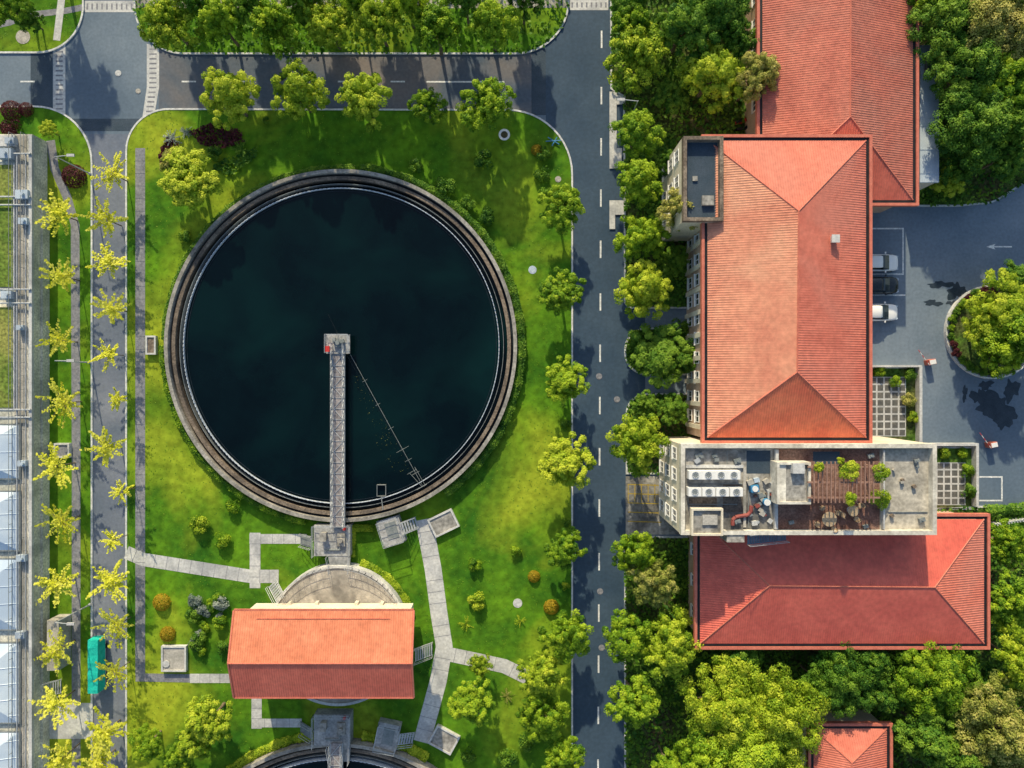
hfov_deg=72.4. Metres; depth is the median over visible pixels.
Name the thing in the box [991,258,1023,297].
tree
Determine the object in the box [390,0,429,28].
tree
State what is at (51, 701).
tree
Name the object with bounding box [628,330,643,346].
bush
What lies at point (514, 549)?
bush
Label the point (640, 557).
tree
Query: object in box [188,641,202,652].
bush
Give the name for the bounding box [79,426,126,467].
tree
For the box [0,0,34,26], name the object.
tree
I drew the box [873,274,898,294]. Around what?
parked car
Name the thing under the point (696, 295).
window
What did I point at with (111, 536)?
tree
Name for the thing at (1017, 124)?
tree
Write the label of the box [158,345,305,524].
hedge
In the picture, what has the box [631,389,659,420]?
tree
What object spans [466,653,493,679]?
tree
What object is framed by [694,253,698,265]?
window
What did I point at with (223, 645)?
bush
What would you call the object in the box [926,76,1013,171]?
tree
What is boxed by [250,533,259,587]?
path
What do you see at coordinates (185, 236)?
bush
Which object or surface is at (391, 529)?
valve chamber
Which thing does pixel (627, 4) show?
tree
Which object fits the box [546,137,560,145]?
sprinkler
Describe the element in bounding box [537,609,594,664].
tree
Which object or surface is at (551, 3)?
path
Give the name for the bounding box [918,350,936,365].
barrier gate
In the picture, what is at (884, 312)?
parked car
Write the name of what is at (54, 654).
tree
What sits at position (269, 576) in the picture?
path
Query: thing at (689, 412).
window
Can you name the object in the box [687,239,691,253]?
window
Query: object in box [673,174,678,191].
window
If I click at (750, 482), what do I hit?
storage crate
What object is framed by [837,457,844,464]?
bush
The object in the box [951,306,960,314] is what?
bush
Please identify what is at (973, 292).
bush
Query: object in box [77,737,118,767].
tree
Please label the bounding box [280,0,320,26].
tree
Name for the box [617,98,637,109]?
street lamp
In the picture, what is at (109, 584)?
tree
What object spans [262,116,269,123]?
bush
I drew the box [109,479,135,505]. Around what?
tree
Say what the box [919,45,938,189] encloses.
side annex
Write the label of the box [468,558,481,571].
bush
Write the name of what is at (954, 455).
planted ground
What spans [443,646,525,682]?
path
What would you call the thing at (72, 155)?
street lamp
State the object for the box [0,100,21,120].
bush
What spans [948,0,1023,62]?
tree
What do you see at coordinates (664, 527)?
parking pavement
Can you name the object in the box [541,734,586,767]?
tree
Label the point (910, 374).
bush
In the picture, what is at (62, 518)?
tree
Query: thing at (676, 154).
window
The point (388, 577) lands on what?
hedge
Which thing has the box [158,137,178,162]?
flower bed
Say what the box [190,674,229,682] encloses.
path
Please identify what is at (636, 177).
tree
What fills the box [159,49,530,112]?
cross road
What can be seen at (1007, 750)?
tree
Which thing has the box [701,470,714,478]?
air conditioner
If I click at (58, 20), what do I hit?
path
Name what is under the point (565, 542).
tree
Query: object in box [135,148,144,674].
path
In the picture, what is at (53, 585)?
tree
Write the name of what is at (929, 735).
tree
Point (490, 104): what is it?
tree
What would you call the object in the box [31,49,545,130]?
asphalt patch
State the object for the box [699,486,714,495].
air conditioner
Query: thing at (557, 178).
manhole cover
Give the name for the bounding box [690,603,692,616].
window
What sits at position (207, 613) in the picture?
bush
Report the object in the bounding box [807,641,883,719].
tree
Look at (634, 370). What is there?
kerb
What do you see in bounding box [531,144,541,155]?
bush
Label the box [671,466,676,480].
window
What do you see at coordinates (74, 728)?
forecourt
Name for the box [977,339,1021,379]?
tree
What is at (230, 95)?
tree
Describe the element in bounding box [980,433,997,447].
barrier gate
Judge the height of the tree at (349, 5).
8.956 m
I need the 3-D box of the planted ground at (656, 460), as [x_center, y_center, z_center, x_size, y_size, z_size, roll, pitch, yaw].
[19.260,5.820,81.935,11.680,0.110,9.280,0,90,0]
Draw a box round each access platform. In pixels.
[298,523,352,574]
[298,708,352,766]
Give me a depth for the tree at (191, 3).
74.86 m
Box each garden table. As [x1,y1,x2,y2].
[822,512,836,526]
[847,506,858,515]
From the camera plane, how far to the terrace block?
71.72 m
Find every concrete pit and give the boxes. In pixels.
[54,443,71,457]
[145,336,157,354]
[161,645,187,671]
[427,508,459,537]
[428,723,459,754]
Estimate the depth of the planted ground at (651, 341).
81.88 m
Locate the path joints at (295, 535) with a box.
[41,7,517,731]
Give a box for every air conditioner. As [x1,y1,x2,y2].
[686,470,701,478]
[686,486,700,495]
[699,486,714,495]
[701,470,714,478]
[713,486,728,495]
[714,470,727,478]
[726,470,739,478]
[727,486,742,495]
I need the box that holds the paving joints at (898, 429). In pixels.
[873,377,964,504]
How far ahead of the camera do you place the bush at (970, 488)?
81.17 m
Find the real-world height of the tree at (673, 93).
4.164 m
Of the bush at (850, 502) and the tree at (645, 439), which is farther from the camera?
the tree at (645, 439)
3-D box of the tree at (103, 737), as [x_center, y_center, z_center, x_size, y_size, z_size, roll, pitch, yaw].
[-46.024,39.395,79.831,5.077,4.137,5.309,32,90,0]
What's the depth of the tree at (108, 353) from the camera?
78.64 m
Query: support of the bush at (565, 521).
on the lawn at (171, 480)
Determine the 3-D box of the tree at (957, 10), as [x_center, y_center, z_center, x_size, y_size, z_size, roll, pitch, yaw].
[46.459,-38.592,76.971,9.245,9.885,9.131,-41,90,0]
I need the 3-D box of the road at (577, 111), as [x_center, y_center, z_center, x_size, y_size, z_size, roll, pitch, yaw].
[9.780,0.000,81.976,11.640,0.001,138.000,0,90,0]
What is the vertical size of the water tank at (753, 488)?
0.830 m
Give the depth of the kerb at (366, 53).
81.84 m
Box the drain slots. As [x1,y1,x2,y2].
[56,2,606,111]
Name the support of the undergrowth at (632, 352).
on the planted ground at (651, 341)
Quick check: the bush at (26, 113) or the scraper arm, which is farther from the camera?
the bush at (26, 113)
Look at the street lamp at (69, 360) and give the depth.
75.46 m
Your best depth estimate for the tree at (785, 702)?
74.09 m
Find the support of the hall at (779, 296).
on the asphalt yard at (940, 244)
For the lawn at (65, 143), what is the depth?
81.88 m
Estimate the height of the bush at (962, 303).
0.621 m
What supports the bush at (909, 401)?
on the planted ground at (910, 388)
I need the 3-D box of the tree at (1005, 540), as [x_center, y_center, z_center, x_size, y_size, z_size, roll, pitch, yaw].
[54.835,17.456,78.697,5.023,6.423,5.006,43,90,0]
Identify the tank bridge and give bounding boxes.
[324,334,349,528]
[328,742,342,767]
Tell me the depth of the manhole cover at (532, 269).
81.83 m
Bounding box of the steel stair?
[414,642,432,664]
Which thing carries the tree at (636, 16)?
on the planted ground at (647, 92)
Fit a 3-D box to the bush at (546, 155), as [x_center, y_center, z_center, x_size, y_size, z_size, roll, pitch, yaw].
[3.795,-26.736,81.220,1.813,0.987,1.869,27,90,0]
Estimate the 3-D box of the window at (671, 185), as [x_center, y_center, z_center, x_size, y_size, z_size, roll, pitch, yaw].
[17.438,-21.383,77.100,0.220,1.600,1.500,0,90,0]
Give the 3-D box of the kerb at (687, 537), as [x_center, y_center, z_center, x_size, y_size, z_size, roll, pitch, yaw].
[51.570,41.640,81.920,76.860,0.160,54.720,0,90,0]
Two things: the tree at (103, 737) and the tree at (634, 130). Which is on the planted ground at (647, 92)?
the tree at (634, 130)
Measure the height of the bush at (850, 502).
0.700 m
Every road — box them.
[89,134,128,767]
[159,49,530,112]
[546,0,644,767]
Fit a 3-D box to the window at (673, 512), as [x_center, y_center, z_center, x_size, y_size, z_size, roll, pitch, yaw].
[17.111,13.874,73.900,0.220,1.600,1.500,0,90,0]
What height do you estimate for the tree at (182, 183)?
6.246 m
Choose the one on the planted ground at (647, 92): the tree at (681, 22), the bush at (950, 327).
the tree at (681, 22)
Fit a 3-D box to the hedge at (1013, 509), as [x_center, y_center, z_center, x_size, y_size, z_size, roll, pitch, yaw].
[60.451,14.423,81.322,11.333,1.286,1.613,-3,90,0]
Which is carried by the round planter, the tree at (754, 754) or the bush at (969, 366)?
the bush at (969, 366)
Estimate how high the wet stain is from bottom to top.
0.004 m
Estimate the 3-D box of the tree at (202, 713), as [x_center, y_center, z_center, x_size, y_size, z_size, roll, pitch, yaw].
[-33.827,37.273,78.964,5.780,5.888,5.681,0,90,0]
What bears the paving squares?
on the paving joints at (898, 429)
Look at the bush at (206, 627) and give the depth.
81.42 m
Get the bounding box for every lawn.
[0,0,81,50]
[0,107,90,767]
[127,110,570,767]
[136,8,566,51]
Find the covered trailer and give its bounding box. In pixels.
[88,636,107,693]
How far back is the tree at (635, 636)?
76.28 m
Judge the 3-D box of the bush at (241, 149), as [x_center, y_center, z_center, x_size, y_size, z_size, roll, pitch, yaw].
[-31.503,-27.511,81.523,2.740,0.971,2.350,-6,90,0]
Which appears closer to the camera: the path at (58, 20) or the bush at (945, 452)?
the bush at (945, 452)
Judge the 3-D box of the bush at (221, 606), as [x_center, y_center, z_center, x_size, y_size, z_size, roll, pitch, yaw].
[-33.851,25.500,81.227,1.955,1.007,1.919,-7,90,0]
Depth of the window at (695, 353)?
77.37 m
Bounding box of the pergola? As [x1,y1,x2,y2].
[807,462,879,502]
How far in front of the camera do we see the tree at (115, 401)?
78.56 m
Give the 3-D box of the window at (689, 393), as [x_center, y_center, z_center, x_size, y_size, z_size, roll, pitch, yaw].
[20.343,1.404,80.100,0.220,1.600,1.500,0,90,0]
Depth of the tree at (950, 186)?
78.56 m
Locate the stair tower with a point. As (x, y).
(691, 163)
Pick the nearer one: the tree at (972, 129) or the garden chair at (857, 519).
the garden chair at (857, 519)
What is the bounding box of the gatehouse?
[795,708,892,767]
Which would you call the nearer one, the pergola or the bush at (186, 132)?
the pergola
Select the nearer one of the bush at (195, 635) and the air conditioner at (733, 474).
the air conditioner at (733, 474)
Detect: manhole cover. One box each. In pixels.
[16,30,29,43]
[115,70,120,75]
[513,599,521,607]
[528,266,536,273]
[555,176,560,181]
[599,645,604,650]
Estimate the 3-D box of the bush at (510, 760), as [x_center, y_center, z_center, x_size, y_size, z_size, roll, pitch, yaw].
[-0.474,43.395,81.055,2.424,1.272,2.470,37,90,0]
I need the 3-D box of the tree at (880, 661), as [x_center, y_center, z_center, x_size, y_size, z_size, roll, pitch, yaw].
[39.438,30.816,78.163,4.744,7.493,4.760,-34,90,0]
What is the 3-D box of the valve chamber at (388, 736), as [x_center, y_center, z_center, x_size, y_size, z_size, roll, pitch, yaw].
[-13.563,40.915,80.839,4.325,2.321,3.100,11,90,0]
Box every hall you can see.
[685,134,872,442]
[688,511,989,649]
[745,0,918,212]
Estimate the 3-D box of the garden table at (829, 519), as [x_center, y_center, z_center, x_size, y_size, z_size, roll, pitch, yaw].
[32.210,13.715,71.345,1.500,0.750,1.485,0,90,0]
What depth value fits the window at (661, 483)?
80.35 m
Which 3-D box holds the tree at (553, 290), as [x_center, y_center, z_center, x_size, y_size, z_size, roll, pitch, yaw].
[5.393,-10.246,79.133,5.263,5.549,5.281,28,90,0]
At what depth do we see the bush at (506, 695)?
81.60 m
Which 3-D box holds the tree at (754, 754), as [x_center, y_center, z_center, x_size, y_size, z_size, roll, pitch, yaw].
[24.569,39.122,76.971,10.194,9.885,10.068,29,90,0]
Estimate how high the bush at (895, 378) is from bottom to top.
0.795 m
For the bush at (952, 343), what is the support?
in the round planter
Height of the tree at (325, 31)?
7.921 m
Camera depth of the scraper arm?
80.68 m
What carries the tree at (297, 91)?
on the lawn at (171, 480)
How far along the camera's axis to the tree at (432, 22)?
75.01 m
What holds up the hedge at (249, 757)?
on the lawn at (171, 480)
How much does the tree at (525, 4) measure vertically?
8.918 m
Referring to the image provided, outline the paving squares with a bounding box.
[873,378,964,503]
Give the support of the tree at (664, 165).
on the planted ground at (647, 92)
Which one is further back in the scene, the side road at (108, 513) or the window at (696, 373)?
the side road at (108, 513)
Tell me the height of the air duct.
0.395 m
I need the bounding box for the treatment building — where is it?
[0,132,70,767]
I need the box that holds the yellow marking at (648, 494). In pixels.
[628,484,661,522]
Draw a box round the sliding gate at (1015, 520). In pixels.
[990,517,1023,525]
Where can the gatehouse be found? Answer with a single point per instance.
(861, 739)
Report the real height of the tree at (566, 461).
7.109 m
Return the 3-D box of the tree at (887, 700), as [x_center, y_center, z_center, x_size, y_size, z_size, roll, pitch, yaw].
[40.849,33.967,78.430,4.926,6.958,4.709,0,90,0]
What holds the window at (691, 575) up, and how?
in the hall at (859, 592)
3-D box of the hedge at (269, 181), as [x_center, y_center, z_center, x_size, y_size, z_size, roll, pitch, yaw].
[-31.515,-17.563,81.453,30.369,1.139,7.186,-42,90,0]
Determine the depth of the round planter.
81.62 m
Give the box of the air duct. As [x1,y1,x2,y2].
[731,505,753,525]
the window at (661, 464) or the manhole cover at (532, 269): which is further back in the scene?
the manhole cover at (532, 269)
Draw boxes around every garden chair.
[836,510,842,515]
[854,516,861,522]
[857,503,864,507]
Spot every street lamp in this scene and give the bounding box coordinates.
[55,154,91,174]
[55,359,91,363]
[55,603,91,624]
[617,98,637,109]
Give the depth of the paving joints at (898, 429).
81.85 m
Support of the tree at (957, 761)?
on the planted ground at (696, 664)
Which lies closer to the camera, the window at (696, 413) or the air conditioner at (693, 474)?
the air conditioner at (693, 474)
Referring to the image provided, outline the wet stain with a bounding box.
[924,281,1020,429]
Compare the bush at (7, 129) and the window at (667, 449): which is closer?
the window at (667, 449)
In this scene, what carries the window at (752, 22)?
in the hall at (849, 66)
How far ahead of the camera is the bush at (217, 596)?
81.18 m
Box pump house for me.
[227,603,414,698]
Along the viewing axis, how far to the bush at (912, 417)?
81.29 m
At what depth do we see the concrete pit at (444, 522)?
81.50 m
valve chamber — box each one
[373,717,414,755]
[376,513,418,548]
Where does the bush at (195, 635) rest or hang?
on the lawn at (171, 480)
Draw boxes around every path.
[0,4,81,27]
[46,140,79,767]
[53,0,64,40]
[124,546,278,582]
[135,0,567,8]
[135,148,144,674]
[136,673,189,681]
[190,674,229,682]
[249,534,306,543]
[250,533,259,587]
[251,699,261,728]
[252,719,301,726]
[414,519,452,743]
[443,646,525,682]
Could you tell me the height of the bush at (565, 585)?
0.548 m
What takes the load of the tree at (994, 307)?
in the round planter
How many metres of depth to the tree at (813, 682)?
76.68 m
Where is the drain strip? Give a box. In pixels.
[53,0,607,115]
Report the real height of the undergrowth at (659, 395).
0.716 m
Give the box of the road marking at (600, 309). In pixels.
[20,31,1011,767]
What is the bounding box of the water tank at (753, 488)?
[749,484,758,492]
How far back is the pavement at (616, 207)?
81.83 m
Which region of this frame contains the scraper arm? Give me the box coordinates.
[337,333,426,489]
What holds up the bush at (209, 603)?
on the lawn at (171, 480)
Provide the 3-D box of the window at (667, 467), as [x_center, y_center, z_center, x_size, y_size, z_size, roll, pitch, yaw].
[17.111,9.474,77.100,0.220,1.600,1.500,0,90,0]
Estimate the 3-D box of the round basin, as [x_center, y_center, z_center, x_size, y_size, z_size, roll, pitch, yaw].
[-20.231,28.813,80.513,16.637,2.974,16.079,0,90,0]
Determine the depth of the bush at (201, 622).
81.44 m
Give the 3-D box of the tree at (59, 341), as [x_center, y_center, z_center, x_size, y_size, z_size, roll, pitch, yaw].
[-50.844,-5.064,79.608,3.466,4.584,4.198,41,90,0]
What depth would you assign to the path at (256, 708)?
81.86 m
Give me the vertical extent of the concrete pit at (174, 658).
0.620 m
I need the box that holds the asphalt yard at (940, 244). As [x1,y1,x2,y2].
[0,0,1023,535]
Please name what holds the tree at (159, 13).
on the lawn at (464, 42)
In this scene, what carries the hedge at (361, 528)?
on the lawn at (171, 480)
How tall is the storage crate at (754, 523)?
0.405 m
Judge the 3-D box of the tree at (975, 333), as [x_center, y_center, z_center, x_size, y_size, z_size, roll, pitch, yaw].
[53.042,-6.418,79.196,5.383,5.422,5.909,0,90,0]
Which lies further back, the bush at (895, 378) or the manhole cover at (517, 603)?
the manhole cover at (517, 603)
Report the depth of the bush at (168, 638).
81.38 m
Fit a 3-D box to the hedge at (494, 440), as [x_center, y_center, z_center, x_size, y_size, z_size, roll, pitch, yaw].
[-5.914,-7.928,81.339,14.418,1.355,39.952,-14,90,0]
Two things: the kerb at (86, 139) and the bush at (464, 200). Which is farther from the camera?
the kerb at (86, 139)
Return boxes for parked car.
[873,252,897,272]
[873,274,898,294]
[873,302,897,322]
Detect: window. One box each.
[659,459,663,472]
[659,478,663,492]
[659,498,663,511]
[662,190,666,200]
[665,444,669,456]
[665,462,669,476]
[665,482,669,496]
[665,502,669,516]
[668,157,672,173]
[668,182,672,198]
[671,445,676,459]
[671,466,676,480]
[671,486,676,501]
[671,507,676,522]
[673,149,678,166]
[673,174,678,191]
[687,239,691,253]
[687,258,691,269]
[687,277,691,290]
[687,296,691,309]
[687,317,691,326]
[687,372,691,383]
[687,390,691,400]
[687,408,691,420]
[690,542,692,554]
[690,572,692,585]
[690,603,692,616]
[694,233,698,248]
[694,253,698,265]
[694,273,698,286]
[694,292,698,306]
[694,314,698,325]
[694,332,698,344]
[694,351,698,364]
[694,371,698,383]
[694,390,698,400]
[694,409,698,422]
[751,19,754,30]
[751,101,754,113]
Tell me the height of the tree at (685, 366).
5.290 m
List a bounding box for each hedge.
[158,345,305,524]
[161,163,355,339]
[226,731,313,767]
[351,525,355,557]
[352,524,373,531]
[359,559,413,608]
[360,163,526,495]
[361,730,429,762]
[983,502,1023,516]
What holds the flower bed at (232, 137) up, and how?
on the lawn at (171, 480)
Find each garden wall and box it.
[873,365,921,441]
[934,443,978,506]
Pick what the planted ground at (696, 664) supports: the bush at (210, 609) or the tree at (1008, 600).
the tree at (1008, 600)
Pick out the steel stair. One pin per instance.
(425, 646)
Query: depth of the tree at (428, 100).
77.76 m
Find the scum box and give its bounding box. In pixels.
[377,484,385,509]
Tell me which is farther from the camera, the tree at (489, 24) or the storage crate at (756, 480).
the tree at (489, 24)
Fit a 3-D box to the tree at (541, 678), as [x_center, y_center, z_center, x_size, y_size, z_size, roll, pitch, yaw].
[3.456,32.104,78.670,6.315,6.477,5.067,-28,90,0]
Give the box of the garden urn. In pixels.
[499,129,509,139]
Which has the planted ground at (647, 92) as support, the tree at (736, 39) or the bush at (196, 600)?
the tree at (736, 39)
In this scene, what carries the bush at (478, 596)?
on the lawn at (171, 480)
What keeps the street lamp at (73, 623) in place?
on the lawn at (65, 143)
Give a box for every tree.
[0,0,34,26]
[17,8,46,32]
[27,684,80,729]
[32,442,78,488]
[33,563,78,607]
[33,627,75,676]
[34,503,80,544]
[35,188,78,237]
[35,318,77,356]
[35,378,82,428]
[38,119,59,138]
[38,739,81,767]
[39,257,80,291]
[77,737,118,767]
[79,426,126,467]
[80,196,128,237]
[84,705,128,760]
[85,241,130,278]
[86,559,128,603]
[88,338,123,371]
[90,151,128,192]
[90,288,129,323]
[90,608,133,649]
[93,658,130,692]
[98,529,127,553]
[108,387,126,411]
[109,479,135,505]
[127,722,165,762]
[137,0,206,50]
[156,146,223,211]
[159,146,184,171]
[163,742,196,767]
[174,728,211,760]
[179,0,205,13]
[184,694,232,744]
[198,0,245,46]
[199,66,260,130]
[224,0,266,26]
[249,0,302,59]
[270,57,330,121]
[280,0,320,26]
[302,0,353,49]
[333,0,364,12]
[334,71,392,133]
[353,0,403,50]
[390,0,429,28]
[407,87,448,124]
[410,0,461,55]
[445,0,480,24]
[446,675,496,727]
[455,76,516,132]
[465,0,522,51]
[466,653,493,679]
[507,0,543,24]
[515,693,570,742]
[516,645,570,698]
[536,183,585,236]
[536,267,586,316]
[536,431,596,489]
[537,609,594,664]
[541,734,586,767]
[543,525,587,571]
[545,354,590,402]
[601,608,653,664]
[603,21,669,94]
[603,672,661,728]
[605,412,670,477]
[607,108,665,159]
[610,530,655,577]
[611,0,647,20]
[611,2,653,53]
[612,213,671,258]
[613,258,673,320]
[614,158,663,208]
[625,558,679,608]
[630,322,694,389]
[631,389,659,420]
[638,603,703,681]
[647,0,720,63]
[650,79,689,114]
[650,743,680,767]
[655,187,697,231]
[655,244,689,279]
[656,392,688,426]
[658,149,672,176]
[669,341,695,375]
[673,40,745,113]
[673,730,729,767]
[676,653,782,755]
[691,711,792,767]
[698,0,751,34]
[711,650,764,685]
[718,18,759,61]
[735,51,780,103]
[746,661,831,766]
[770,747,809,767]
[798,661,828,691]
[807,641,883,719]
[852,650,892,689]
[858,674,905,714]
[884,650,913,677]
[891,703,961,767]
[894,640,979,716]
[905,0,977,65]
[907,0,952,24]
[923,32,1005,111]
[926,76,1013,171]
[929,167,965,197]
[933,728,991,767]
[939,142,985,185]
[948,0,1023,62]
[950,669,1023,767]
[961,301,1000,350]
[962,670,1000,708]
[964,267,1023,333]
[968,50,1023,114]
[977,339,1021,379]
[980,298,1023,363]
[982,140,1023,182]
[990,518,1023,568]
[990,568,1023,628]
[990,621,1023,692]
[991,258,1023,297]
[991,760,1023,767]
[994,2,1023,60]
[997,103,1023,153]
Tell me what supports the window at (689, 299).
in the hall at (779, 296)
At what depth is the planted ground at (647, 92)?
81.88 m
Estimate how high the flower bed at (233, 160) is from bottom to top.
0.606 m
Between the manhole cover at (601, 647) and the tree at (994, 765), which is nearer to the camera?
the tree at (994, 765)
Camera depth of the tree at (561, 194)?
77.44 m
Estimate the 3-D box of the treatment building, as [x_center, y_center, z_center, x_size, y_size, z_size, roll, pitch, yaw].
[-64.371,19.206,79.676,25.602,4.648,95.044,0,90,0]
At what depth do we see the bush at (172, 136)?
81.53 m
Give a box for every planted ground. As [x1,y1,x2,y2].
[612,0,1023,306]
[626,329,686,373]
[626,508,1023,767]
[628,395,694,472]
[873,368,914,440]
[937,448,971,507]
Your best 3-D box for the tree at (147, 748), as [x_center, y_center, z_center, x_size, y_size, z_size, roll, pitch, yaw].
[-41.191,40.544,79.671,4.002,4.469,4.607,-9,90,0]
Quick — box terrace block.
[659,436,936,546]
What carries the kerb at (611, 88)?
on the asphalt yard at (940, 244)
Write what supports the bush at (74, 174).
on the lawn at (65, 143)
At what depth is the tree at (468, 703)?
77.66 m
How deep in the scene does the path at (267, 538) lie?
81.85 m
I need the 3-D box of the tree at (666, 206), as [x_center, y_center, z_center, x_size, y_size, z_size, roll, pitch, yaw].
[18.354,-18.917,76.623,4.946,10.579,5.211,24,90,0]
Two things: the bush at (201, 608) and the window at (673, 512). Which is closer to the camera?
the window at (673, 512)
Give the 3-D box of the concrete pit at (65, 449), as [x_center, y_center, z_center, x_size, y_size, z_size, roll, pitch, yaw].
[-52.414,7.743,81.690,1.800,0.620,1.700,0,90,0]
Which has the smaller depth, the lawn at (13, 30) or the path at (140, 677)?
the path at (140, 677)
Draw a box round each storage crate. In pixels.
[693,457,700,463]
[746,479,754,485]
[751,520,757,525]
[753,477,759,482]
[757,492,763,498]
[758,509,766,516]
[762,478,769,484]
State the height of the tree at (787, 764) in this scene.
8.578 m
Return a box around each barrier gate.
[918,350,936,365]
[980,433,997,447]
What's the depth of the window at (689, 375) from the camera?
80.41 m
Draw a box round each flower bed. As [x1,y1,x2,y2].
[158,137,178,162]
[188,122,244,147]
[212,145,260,175]
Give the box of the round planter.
[944,285,1023,378]
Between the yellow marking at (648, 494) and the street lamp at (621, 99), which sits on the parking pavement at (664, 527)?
the yellow marking at (648, 494)
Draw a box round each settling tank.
[164,169,516,521]
[242,738,436,767]
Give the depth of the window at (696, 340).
77.37 m
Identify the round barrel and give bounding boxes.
[761,498,770,505]
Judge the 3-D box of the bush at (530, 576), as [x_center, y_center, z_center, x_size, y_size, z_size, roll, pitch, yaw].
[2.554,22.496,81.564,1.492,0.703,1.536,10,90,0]
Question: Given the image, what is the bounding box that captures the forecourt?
[50,703,90,738]
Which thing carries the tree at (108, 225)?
on the side road at (108, 513)
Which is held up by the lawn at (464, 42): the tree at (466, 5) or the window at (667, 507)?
the tree at (466, 5)
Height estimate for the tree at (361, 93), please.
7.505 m
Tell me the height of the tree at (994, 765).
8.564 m
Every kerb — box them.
[0,0,83,53]
[0,105,92,760]
[125,108,572,767]
[133,0,568,54]
[610,0,1022,308]
[624,328,686,374]
[624,506,1018,767]
[626,393,686,473]
[937,446,977,509]
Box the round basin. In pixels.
[265,562,402,705]
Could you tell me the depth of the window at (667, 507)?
77.24 m
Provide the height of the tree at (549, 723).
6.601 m
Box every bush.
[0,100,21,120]
[0,119,21,133]
[18,102,33,116]
[61,164,86,188]
[152,593,170,610]
[160,626,175,641]
[163,129,181,144]
[178,230,191,242]
[179,126,191,137]
[184,607,201,623]
[187,594,202,607]
[188,515,210,534]
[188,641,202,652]
[190,631,206,645]
[193,600,206,614]
[198,619,206,627]
[198,647,206,656]
[200,623,209,632]
[202,610,210,617]
[206,145,221,161]
[206,598,213,605]
[206,602,214,612]
[212,593,225,602]
[212,596,229,611]
[212,615,225,629]
[214,531,230,548]
[216,641,228,655]
[225,499,240,513]
[230,138,251,156]
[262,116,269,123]
[408,158,423,172]
[434,175,457,194]
[458,616,473,630]
[459,193,476,209]
[460,746,476,763]
[467,591,484,610]
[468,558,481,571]
[474,149,493,169]
[477,206,493,226]
[497,748,516,767]
[500,688,512,703]
[510,546,521,557]
[515,615,524,627]
[518,732,536,752]
[528,570,539,582]
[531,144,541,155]
[533,165,550,181]
[536,145,551,160]
[543,599,558,614]
[560,419,571,431]
[561,518,570,527]
[562,582,570,590]
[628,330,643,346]
[671,317,688,337]
[814,462,824,472]
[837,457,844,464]
[838,460,860,481]
[845,492,856,506]
[867,489,891,510]
[872,462,890,482]
[874,367,885,376]
[889,375,901,387]
[900,392,916,406]
[904,367,917,379]
[907,410,918,422]
[940,447,950,458]
[947,314,957,323]
[947,324,955,331]
[947,332,954,339]
[949,340,958,349]
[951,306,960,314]
[951,348,961,356]
[956,298,965,309]
[957,447,967,457]
[958,356,965,364]
[960,464,975,477]
[960,483,976,498]
[964,360,974,370]
[970,288,980,295]
[971,366,979,373]
[979,369,988,376]
[980,286,988,293]
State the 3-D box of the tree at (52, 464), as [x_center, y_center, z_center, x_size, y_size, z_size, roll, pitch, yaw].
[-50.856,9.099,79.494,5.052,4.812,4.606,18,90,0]
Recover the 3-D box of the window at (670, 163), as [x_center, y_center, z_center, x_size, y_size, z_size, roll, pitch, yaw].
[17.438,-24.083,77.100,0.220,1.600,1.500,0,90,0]
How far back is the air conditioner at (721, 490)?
70.50 m
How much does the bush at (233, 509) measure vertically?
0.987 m
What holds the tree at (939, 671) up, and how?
on the planted ground at (696, 664)
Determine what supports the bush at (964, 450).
on the planted ground at (954, 455)
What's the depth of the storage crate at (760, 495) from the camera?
71.34 m
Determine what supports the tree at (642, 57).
on the planted ground at (647, 92)
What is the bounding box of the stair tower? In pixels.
[662,136,723,240]
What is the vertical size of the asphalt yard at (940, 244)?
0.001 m
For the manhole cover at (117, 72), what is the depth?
81.92 m
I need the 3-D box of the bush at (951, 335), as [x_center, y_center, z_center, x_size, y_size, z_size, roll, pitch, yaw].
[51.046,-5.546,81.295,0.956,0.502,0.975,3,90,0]
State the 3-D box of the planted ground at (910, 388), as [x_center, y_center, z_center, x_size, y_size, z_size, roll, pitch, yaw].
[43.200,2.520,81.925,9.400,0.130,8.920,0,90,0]
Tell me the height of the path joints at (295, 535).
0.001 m
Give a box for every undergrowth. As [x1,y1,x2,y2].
[625,327,685,375]
[625,392,691,475]
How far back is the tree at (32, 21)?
79.42 m
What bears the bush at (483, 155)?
on the lawn at (171, 480)
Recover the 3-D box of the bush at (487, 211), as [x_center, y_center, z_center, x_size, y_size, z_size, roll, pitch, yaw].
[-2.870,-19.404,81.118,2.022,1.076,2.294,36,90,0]
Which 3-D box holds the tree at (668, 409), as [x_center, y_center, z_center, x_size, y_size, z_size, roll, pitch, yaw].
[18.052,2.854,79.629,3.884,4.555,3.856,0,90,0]
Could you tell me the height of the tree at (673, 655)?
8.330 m
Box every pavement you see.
[609,92,624,228]
[626,476,679,534]

